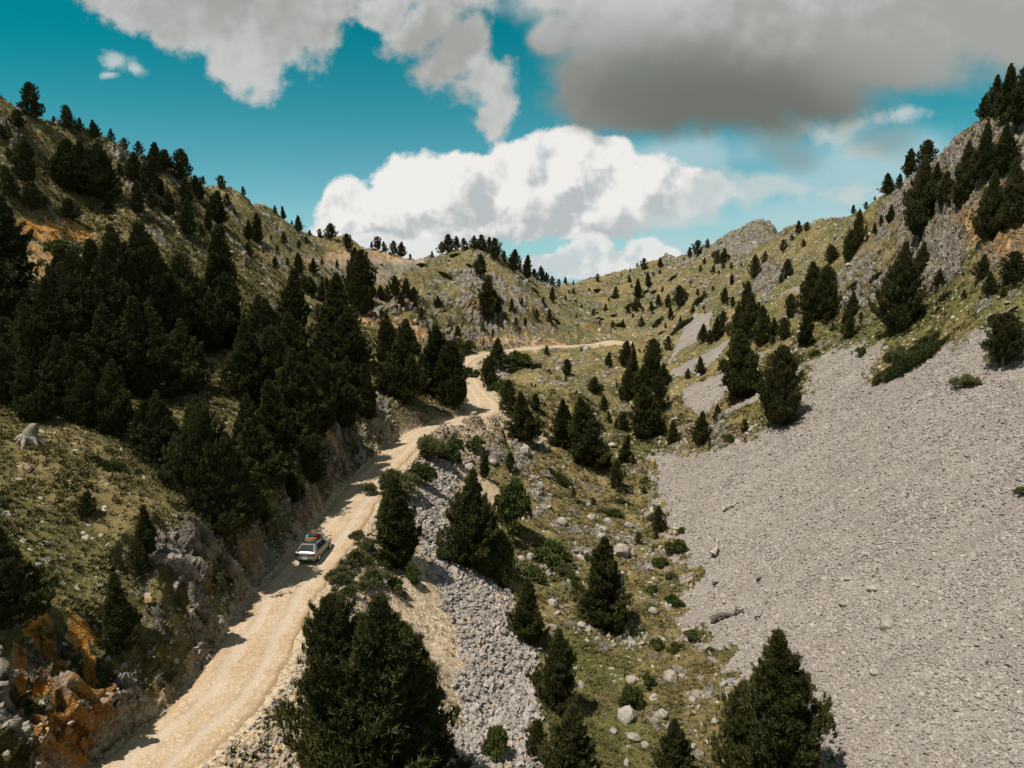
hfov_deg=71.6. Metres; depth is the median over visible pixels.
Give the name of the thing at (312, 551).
parked car
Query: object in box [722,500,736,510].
fallen log
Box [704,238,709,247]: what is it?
pine sapling
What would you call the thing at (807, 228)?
pine bush
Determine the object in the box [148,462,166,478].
juniper mat
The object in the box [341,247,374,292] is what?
pine tree
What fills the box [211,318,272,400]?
pine tree
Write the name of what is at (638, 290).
pine tree
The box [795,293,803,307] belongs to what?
pine tree
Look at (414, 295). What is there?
pine tree
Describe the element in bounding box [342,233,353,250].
pine tree
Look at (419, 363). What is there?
pine tree
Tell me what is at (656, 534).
pine sapling
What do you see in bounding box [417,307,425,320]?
pine tree
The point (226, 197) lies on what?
pine tree
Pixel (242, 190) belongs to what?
pine sapling
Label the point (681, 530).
leafy shrub
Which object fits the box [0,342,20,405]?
pine tree
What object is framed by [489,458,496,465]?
boulder
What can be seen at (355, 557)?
olive shrub
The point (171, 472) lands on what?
pine tree
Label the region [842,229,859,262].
pine tree
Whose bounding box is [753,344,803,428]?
pine tree
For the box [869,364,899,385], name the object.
juniper mat
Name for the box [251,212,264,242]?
pine tree
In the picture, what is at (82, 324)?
pine tree
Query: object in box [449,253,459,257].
juniper mat
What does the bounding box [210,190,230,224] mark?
pine tree
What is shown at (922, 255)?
pine tree
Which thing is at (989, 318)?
juniper mat
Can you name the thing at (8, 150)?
pine bush
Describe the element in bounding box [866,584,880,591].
boulder
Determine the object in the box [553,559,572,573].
olive shrub
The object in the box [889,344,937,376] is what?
juniper mat
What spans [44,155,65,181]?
pine tree
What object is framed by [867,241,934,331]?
pine tree
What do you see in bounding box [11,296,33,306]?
juniper mat
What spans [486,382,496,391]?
leafy shrub
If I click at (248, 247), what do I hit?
pine tree
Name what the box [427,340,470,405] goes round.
pine tree
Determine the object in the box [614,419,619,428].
pine sapling
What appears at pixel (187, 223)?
pine tree
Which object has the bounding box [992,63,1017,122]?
pine tree
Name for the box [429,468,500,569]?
pine tree
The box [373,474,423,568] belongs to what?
pine tree
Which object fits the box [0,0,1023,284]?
sky
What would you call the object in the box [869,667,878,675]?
boulder
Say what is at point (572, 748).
pine tree
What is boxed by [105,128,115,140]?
pine sapling
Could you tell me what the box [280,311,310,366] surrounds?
pine tree
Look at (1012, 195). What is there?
pine tree
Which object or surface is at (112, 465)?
juniper mat
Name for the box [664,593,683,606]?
leafy shrub
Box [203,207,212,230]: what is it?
pine tree
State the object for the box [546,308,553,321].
pine tree
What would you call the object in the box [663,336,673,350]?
pine tree
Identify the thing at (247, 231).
pine tree
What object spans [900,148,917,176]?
pine tree
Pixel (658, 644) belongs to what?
leafy shrub
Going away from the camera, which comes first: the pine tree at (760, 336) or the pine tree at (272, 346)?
the pine tree at (272, 346)
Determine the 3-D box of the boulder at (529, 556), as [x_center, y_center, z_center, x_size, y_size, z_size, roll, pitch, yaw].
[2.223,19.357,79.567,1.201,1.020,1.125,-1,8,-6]
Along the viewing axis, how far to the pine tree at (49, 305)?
62.77 m
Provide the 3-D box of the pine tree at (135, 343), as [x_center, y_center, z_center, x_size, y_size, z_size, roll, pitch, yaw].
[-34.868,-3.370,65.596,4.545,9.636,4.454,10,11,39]
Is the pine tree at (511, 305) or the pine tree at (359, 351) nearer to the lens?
the pine tree at (359, 351)
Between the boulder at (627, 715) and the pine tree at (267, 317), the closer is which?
the boulder at (627, 715)
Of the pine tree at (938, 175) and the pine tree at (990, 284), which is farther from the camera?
the pine tree at (938, 175)
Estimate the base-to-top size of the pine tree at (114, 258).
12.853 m
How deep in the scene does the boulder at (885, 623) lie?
55.03 m
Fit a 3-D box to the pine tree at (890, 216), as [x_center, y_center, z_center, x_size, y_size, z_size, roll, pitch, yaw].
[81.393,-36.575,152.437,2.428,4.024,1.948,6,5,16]
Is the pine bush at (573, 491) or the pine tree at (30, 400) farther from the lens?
the pine bush at (573, 491)
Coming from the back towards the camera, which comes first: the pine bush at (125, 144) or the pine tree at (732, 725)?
the pine bush at (125, 144)
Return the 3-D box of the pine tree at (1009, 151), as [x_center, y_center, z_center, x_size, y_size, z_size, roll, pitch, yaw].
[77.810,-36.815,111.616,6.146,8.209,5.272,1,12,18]
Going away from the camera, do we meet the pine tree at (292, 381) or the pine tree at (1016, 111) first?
the pine tree at (292, 381)
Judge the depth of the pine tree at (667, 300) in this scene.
258.75 m
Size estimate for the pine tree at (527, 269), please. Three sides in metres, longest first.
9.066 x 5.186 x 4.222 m
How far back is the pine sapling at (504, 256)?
255.19 m
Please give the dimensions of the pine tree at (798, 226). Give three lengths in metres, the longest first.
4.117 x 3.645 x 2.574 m
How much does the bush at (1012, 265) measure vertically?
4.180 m
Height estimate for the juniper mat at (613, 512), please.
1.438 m
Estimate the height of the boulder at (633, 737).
0.649 m
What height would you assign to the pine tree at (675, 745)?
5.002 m
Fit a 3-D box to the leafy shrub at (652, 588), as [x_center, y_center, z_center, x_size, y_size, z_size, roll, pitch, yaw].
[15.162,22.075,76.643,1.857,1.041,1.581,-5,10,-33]
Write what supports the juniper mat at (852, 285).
on the terrain at (178, 578)
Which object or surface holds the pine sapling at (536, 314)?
on the terrain at (178, 578)
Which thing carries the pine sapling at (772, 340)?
on the terrain at (178, 578)
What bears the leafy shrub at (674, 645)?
on the terrain at (178, 578)
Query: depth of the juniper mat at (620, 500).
103.25 m
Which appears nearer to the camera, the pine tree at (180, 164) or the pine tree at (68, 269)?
the pine tree at (68, 269)
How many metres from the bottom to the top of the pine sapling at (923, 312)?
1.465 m
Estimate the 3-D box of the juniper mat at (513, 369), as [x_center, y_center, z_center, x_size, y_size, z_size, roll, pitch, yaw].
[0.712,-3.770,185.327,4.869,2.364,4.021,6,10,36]
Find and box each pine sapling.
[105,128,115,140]
[240,186,245,195]
[381,241,387,251]
[495,315,500,324]
[501,250,507,260]
[533,308,539,317]
[543,345,550,354]
[544,272,549,282]
[550,276,555,285]
[604,411,611,421]
[611,286,619,296]
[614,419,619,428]
[624,304,630,313]
[628,453,637,464]
[637,316,644,326]
[647,301,653,311]
[653,530,658,539]
[654,293,662,304]
[656,257,663,266]
[684,368,691,378]
[687,247,692,256]
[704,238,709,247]
[729,273,733,284]
[729,296,735,306]
[770,335,776,343]
[776,273,783,283]
[841,312,847,322]
[850,204,856,213]
[871,223,877,233]
[878,215,883,226]
[921,307,927,315]
[960,289,967,297]
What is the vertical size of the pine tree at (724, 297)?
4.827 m
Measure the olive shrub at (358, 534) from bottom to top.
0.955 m
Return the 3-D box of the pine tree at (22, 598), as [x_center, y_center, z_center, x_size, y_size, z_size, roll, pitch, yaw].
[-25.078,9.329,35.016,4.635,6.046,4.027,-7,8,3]
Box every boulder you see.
[464,463,473,470]
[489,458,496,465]
[518,555,525,561]
[520,445,530,455]
[527,552,536,559]
[547,598,556,607]
[557,517,567,526]
[587,514,595,520]
[603,517,611,522]
[608,442,615,446]
[610,727,616,733]
[613,543,630,557]
[617,705,636,724]
[626,675,636,684]
[627,732,640,742]
[641,741,649,748]
[648,607,657,613]
[659,710,668,718]
[663,669,676,683]
[681,627,691,635]
[764,588,771,592]
[825,616,833,620]
[838,601,848,606]
[843,576,851,580]
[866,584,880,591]
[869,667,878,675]
[879,616,892,630]
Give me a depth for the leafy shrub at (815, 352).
128.06 m
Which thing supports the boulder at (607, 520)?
on the terrain at (178, 578)
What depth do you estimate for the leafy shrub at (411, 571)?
59.49 m
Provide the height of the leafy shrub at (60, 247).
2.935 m
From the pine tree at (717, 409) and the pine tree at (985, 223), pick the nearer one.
the pine tree at (985, 223)
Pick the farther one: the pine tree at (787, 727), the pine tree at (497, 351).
the pine tree at (497, 351)
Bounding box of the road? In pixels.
[96,341,623,767]
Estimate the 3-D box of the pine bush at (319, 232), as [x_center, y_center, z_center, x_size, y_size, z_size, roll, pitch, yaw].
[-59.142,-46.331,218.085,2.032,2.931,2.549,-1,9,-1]
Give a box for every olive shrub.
[323,563,357,586]
[336,547,375,568]
[347,530,365,539]
[353,537,376,550]
[356,566,393,589]
[361,467,421,494]
[416,434,449,460]
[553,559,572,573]
[645,513,655,519]
[665,571,678,578]
[882,344,911,364]
[947,373,983,387]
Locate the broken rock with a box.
[0,118,1022,762]
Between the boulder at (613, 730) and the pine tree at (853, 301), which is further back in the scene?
the pine tree at (853, 301)
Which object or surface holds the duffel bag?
on the parked car
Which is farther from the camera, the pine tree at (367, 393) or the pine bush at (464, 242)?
the pine bush at (464, 242)
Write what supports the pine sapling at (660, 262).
on the terrain at (178, 578)
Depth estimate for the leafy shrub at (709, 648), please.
63.13 m
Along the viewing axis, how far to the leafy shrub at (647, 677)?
58.12 m
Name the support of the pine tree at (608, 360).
on the terrain at (178, 578)
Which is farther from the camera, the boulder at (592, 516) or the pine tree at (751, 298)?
the pine tree at (751, 298)
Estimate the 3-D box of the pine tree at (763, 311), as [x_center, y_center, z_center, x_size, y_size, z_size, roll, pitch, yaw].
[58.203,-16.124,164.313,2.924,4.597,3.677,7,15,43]
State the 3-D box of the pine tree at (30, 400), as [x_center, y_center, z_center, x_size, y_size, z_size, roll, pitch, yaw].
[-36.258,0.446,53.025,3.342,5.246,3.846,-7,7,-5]
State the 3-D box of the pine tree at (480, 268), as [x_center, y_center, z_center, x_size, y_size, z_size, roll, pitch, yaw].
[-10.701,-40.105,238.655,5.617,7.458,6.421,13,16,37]
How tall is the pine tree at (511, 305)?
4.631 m
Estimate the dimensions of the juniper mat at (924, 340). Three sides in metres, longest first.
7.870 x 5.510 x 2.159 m
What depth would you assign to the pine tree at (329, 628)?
35.20 m
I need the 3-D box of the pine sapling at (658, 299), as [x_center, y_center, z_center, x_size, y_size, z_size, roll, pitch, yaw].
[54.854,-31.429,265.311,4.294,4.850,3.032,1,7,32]
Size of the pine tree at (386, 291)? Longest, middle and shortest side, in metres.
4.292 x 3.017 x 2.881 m
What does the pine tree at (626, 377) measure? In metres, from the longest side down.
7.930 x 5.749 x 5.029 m
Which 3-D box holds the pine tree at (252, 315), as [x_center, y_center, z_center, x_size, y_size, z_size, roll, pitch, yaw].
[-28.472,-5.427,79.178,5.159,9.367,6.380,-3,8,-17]
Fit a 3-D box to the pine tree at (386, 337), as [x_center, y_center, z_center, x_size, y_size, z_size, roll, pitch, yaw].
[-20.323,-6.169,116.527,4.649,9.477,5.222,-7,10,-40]
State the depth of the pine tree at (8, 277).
68.65 m
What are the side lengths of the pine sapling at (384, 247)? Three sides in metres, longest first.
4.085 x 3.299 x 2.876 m
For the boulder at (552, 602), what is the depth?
69.83 m
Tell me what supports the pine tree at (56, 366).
on the terrain at (178, 578)
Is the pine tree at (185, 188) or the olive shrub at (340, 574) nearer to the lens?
the olive shrub at (340, 574)
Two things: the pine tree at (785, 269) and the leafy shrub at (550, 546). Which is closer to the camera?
the leafy shrub at (550, 546)
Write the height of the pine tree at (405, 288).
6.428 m
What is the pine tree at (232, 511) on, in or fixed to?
on the terrain at (178, 578)
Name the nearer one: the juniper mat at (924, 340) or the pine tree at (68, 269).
the pine tree at (68, 269)
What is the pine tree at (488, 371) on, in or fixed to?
on the terrain at (178, 578)
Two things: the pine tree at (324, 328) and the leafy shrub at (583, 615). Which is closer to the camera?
the leafy shrub at (583, 615)
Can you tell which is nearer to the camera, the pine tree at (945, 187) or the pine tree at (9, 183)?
the pine tree at (9, 183)
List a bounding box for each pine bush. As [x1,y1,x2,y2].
[3,147,12,159]
[87,202,92,210]
[119,137,129,148]
[316,229,322,236]
[435,241,447,253]
[458,238,467,249]
[569,488,576,496]
[634,531,641,543]
[639,258,648,268]
[760,251,768,262]
[778,239,787,250]
[803,221,810,231]
[862,202,868,209]
[998,286,1008,296]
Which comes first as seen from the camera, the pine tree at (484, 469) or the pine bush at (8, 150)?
the pine tree at (484, 469)
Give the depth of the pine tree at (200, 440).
50.39 m
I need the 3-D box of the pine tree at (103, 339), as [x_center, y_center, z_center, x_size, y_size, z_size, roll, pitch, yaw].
[-37.054,-3.435,65.275,6.535,7.935,5.606,-3,2,-8]
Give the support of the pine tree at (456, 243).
on the terrain at (178, 578)
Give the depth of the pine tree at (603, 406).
149.98 m
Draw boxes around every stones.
[3,398,512,767]
[44,117,1023,767]
[409,449,544,767]
[639,311,1023,767]
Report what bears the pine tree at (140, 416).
on the terrain at (178, 578)
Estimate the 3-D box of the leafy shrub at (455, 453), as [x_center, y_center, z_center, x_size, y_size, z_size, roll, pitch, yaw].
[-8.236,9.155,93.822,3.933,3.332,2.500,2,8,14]
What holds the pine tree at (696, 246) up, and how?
on the terrain at (178, 578)
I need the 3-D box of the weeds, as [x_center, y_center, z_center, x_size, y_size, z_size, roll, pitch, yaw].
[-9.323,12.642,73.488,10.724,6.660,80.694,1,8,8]
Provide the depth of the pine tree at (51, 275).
70.11 m
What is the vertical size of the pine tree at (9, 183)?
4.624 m
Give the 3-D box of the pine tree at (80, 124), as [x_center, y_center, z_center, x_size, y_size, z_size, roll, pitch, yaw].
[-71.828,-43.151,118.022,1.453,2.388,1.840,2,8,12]
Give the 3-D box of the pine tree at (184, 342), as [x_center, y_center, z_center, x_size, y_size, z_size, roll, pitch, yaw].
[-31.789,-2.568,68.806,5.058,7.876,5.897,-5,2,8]
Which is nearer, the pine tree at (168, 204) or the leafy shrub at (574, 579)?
the leafy shrub at (574, 579)
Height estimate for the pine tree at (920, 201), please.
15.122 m
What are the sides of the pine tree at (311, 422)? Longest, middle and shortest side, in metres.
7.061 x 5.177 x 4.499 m
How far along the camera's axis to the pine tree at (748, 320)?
153.54 m
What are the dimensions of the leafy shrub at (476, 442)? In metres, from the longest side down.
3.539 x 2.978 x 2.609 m
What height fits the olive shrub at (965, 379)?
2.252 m
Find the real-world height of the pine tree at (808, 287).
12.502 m
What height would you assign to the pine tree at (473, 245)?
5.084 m
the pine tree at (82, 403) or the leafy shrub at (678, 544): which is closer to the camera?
the pine tree at (82, 403)
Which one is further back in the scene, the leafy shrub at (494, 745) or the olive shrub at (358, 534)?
the olive shrub at (358, 534)
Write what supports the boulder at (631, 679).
on the terrain at (178, 578)
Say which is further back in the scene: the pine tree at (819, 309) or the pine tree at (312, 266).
the pine tree at (312, 266)
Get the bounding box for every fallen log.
[460,443,472,454]
[703,538,718,556]
[709,604,743,623]
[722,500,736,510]
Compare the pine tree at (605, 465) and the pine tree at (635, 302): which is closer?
the pine tree at (605, 465)
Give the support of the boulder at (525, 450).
on the terrain at (178, 578)
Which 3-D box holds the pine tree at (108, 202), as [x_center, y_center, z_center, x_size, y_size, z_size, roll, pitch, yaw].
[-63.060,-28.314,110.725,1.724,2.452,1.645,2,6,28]
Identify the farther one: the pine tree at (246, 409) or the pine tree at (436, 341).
the pine tree at (436, 341)
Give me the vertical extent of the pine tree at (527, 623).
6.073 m
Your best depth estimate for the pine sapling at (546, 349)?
208.13 m
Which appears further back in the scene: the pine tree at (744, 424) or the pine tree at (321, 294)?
the pine tree at (321, 294)
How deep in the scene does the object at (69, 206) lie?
103.36 m
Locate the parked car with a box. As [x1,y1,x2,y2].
[295,535,330,561]
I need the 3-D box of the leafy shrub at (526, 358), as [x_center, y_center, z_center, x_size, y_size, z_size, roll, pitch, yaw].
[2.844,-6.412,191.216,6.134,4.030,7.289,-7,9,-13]
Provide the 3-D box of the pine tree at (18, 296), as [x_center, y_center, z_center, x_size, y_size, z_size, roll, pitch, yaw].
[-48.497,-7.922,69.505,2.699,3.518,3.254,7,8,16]
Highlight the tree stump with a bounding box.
[14,423,46,449]
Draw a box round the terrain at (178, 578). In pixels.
[0,96,1023,767]
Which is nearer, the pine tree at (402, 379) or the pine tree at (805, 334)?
the pine tree at (402, 379)
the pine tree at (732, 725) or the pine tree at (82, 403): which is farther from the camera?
the pine tree at (82, 403)
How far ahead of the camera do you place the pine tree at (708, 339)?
178.63 m
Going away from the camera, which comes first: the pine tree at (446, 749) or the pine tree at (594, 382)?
the pine tree at (446, 749)
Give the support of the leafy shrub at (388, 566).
on the terrain at (178, 578)
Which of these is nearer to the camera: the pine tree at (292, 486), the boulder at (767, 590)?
the pine tree at (292, 486)
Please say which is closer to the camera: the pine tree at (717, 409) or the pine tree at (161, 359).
the pine tree at (161, 359)
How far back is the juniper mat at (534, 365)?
189.48 m
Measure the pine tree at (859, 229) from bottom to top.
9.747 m
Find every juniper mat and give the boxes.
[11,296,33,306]
[90,454,131,473]
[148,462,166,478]
[224,574,234,585]
[416,263,427,265]
[438,271,452,278]
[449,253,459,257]
[505,366,522,372]
[528,362,541,368]
[546,467,572,486]
[596,508,625,518]
[613,498,633,505]
[651,316,663,327]
[669,317,693,335]
[691,292,707,305]
[846,280,857,290]
[869,271,881,280]
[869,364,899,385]
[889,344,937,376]
[906,329,942,362]
[928,335,949,354]
[937,290,951,301]
[986,312,998,321]
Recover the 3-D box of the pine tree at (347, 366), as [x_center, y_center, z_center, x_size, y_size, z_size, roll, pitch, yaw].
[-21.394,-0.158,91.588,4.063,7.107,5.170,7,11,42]
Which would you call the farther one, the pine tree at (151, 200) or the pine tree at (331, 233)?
the pine tree at (331, 233)
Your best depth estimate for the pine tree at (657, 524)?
90.55 m
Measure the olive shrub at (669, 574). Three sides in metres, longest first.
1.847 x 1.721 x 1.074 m
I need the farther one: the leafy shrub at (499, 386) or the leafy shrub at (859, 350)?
the leafy shrub at (499, 386)
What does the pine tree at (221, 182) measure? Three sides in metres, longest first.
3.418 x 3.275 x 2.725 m
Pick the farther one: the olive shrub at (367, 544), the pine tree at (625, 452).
the pine tree at (625, 452)
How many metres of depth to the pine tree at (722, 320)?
179.63 m
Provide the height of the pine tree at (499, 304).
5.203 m
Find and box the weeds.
[222,418,509,767]
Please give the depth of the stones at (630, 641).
108.06 m
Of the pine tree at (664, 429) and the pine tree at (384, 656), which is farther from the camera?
the pine tree at (664, 429)
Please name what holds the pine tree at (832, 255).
on the terrain at (178, 578)
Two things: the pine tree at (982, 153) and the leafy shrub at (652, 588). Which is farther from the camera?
the pine tree at (982, 153)
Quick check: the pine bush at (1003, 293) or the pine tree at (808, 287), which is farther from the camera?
the pine tree at (808, 287)
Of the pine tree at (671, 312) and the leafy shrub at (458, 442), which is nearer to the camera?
the leafy shrub at (458, 442)
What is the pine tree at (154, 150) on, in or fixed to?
on the terrain at (178, 578)
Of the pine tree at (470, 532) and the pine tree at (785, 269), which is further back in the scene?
the pine tree at (785, 269)
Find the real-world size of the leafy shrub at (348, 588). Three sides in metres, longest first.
2.058 x 1.357 x 1.142 m
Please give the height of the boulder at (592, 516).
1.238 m
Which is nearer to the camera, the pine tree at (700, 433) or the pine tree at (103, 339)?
the pine tree at (103, 339)
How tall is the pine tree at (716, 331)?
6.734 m
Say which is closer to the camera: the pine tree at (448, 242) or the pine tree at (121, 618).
the pine tree at (121, 618)
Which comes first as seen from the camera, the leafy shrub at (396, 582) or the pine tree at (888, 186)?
the leafy shrub at (396, 582)
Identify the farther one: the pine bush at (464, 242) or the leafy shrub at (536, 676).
the pine bush at (464, 242)
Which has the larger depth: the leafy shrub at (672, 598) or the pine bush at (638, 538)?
the pine bush at (638, 538)
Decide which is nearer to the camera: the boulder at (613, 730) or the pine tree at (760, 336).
the boulder at (613, 730)
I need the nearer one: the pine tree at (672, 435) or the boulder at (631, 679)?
the boulder at (631, 679)
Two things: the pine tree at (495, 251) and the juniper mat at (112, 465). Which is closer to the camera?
the juniper mat at (112, 465)
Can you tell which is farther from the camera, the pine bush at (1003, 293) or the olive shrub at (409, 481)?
the pine bush at (1003, 293)
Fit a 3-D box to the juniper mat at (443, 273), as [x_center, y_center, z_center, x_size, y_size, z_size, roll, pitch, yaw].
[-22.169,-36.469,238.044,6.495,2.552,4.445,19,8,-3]
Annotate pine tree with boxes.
[0,124,9,139]
[0,165,20,198]
[0,193,45,287]
[0,245,19,313]
[0,285,31,317]
[0,316,18,353]
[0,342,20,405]
[0,525,61,630]
[4,304,57,370]
[7,134,42,181]
[8,355,55,421]
[10,109,26,128]
[15,81,45,117]
[17,181,47,210]
[30,276,88,346]
[33,254,65,298]
[35,335,83,411]
[42,138,85,187]
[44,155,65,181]
[52,250,90,318]
[54,138,80,193]
[55,361,101,426]
[58,104,76,127]
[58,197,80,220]
[61,237,144,338]
[63,332,102,383]
[66,139,100,197]
[73,491,97,517]
[75,117,83,130]
[78,358,135,435]
[83,142,115,199]
[83,225,155,338]
[83,304,140,384]
[84,119,102,138]
[94,158,123,199]
[95,572,143,655]
[104,195,113,209]
[115,163,123,175]
[117,295,153,396]
[122,151,146,181]
[123,540,153,580]
[124,306,197,399]
[125,220,176,333]
[127,390,179,465]
[127,400,154,452]
[128,179,146,212]
[130,505,157,556]
[132,141,145,154]
[138,173,155,194]
[141,153,163,190]
[143,142,166,169]
[145,188,159,208]
[148,232,200,337]
[150,396,200,493]
[156,181,164,196]
[159,191,178,214]
[160,149,175,172]
[163,318,217,395]
[169,148,193,181]
[169,253,204,336]
[172,401,233,512]
[176,199,197,236]
[177,177,193,202]
[184,276,201,345]
[186,431,273,536]
[189,175,205,199]
[195,292,229,352]
[197,224,242,311]
[198,224,205,236]
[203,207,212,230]
[205,193,219,217]
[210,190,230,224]
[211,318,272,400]
[214,175,226,188]
[214,272,247,348]
[222,193,232,205]
[230,393,275,455]
[235,417,294,498]
[243,220,253,239]
[245,241,254,254]
[246,294,262,342]
[250,298,282,340]
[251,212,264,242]
[251,324,289,405]
[253,348,328,436]
[254,493,275,525]
[255,379,309,456]
[271,256,281,268]
[273,267,312,342]
[273,441,295,477]
[273,590,400,767]
[278,454,305,501]
[279,231,287,244]
[280,206,286,218]
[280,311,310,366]
[287,592,450,767]
[290,393,327,455]
[293,252,307,272]
[294,215,304,231]
[298,434,326,483]
[302,277,312,292]
[305,331,343,401]
[305,354,341,434]
[306,272,365,338]
[307,258,320,272]
[308,276,319,294]
[317,281,325,301]
[318,318,340,361]
[323,223,338,238]
[324,277,329,288]
[330,307,376,375]
[330,314,355,361]
[333,362,364,428]
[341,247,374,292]
[341,356,361,402]
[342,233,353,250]
[344,249,377,314]
[355,363,378,421]
[371,313,394,352]
[372,318,396,365]
[373,236,381,249]
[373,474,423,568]
[374,318,431,403]
[374,474,393,528]
[375,285,388,299]
[384,285,391,299]
[387,240,397,254]
[387,275,401,295]
[394,292,406,306]
[396,620,473,767]
[397,241,406,256]
[400,278,411,299]
[409,287,421,306]
[412,339,424,353]
[415,323,446,396]
[416,353,429,389]
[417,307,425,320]
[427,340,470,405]
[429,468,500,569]
[434,295,443,307]
[442,234,454,251]
[453,236,460,249]
[454,325,461,336]
[468,235,477,248]
[472,254,487,275]
[472,274,499,318]
[474,234,486,249]
[479,355,501,386]
[479,453,489,477]
[483,529,515,586]
[484,237,491,250]
[485,506,497,526]
[487,237,503,258]
[487,338,506,366]
[495,297,502,312]
[497,379,516,414]
[503,391,544,443]
[505,452,516,470]
[505,578,550,645]
[507,249,522,271]
[508,298,517,311]
[522,255,531,277]
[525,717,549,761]
[527,393,542,410]
[534,266,545,280]
[534,627,584,713]
[536,703,603,767]
[543,399,573,448]
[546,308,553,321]
[548,286,557,300]
[561,359,572,375]
[566,396,614,468]
[569,536,634,633]
[586,377,601,392]
[598,395,609,410]
[600,453,614,469]
[605,352,613,365]
[606,459,626,487]
[614,340,631,365]
[615,368,635,400]
[616,412,630,430]
[617,434,632,463]
[622,348,638,384]
[624,383,668,438]
[627,365,651,396]
[630,298,638,310]
[632,278,642,298]
[638,338,666,385]
[644,271,650,286]
[647,375,669,409]
[649,505,666,531]
[650,718,694,767]
[657,363,674,382]
[659,421,667,434]
[662,294,671,306]
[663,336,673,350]
[664,421,683,442]
[667,306,676,319]
[671,285,689,306]
[685,411,712,445]
[690,240,704,254]
[694,356,706,373]
[696,324,707,341]
[705,329,714,343]
[706,679,768,767]
[711,404,721,420]
[712,251,719,263]
[712,316,720,340]
[712,316,726,334]
[715,248,730,263]
[716,328,763,398]
[719,287,729,302]
[719,310,727,322]
[720,627,840,767]
[721,304,742,338]
[731,302,758,339]
[734,281,756,313]
[740,419,749,431]
[742,292,760,321]
[747,254,761,278]
[752,317,769,345]
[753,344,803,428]
[757,305,769,321]
[768,317,778,335]
[775,317,791,337]
[780,258,792,277]
[784,293,798,316]
[791,261,831,318]
[794,220,802,233]
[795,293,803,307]
[796,311,814,344]
[805,279,836,318]
[813,264,842,318]
[821,312,830,324]
[823,245,839,263]
[836,315,861,337]
[841,291,860,317]
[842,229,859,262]
[848,209,868,250]
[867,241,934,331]
[875,173,895,194]
[885,205,894,222]
[894,173,903,187]
[898,153,937,239]
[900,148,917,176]
[913,241,930,276]
[915,139,939,164]
[931,269,946,286]
[933,162,943,182]
[934,171,952,204]
[943,140,982,207]
[967,170,1007,239]
[968,254,989,278]
[970,120,998,179]
[974,93,989,118]
[977,271,1002,293]
[978,312,1023,364]
[984,74,1002,118]
[985,123,1023,174]
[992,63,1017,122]
[994,156,1023,226]
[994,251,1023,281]
[1001,67,1023,126]
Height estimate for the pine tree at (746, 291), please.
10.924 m
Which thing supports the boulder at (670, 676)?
on the terrain at (178, 578)
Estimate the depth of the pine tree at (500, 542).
69.04 m
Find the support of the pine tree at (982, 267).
on the terrain at (178, 578)
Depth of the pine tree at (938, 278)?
110.30 m
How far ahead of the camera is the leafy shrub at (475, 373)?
155.77 m
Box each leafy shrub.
[42,239,84,258]
[338,584,363,596]
[371,548,392,570]
[387,575,403,592]
[405,561,420,585]
[408,461,437,485]
[435,547,447,559]
[437,442,461,464]
[446,436,463,448]
[456,337,465,346]
[459,340,476,351]
[464,366,481,377]
[466,435,485,452]
[474,552,501,577]
[480,725,508,761]
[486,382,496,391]
[492,478,532,538]
[495,379,513,399]
[505,350,523,366]
[515,352,531,365]
[519,564,547,582]
[524,669,544,684]
[530,538,572,563]
[569,573,580,585]
[577,605,591,620]
[617,683,643,708]
[639,476,649,482]
[642,672,654,687]
[644,584,658,593]
[649,638,664,651]
[651,556,669,566]
[663,538,688,553]
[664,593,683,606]
[666,641,684,653]
[676,527,685,533]
[683,629,698,639]
[703,646,715,653]
[719,433,734,441]
[806,349,820,355]
[855,347,866,354]
[1012,486,1023,494]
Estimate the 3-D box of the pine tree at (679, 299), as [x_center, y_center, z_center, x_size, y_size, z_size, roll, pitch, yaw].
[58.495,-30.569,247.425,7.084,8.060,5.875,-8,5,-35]
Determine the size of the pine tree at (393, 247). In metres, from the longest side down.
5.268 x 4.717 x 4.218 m
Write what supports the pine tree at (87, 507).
on the terrain at (178, 578)
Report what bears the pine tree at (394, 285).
on the terrain at (178, 578)
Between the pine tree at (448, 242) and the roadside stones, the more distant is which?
the pine tree at (448, 242)
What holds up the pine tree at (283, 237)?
on the terrain at (178, 578)
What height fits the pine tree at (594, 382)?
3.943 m
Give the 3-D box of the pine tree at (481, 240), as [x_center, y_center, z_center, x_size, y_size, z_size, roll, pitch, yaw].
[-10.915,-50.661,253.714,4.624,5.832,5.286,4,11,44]
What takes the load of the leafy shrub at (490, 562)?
on the terrain at (178, 578)
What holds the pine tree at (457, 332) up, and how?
on the terrain at (178, 578)
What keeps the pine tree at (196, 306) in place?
on the terrain at (178, 578)
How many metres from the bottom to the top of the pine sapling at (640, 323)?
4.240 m
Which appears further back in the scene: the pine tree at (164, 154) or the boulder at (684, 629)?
the pine tree at (164, 154)
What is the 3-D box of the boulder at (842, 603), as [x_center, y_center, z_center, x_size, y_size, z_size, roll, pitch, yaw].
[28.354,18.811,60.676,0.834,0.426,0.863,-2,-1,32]
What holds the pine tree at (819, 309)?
on the terrain at (178, 578)
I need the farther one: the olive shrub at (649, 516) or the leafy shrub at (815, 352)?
the leafy shrub at (815, 352)
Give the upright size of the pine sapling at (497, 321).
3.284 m
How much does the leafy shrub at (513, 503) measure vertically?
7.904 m
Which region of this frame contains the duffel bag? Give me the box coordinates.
[309,533,318,537]
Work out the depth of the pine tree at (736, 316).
156.66 m
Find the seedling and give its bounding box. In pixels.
[1008,305,1019,312]
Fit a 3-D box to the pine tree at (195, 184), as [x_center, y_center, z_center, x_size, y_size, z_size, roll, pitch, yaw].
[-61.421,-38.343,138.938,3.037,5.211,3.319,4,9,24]

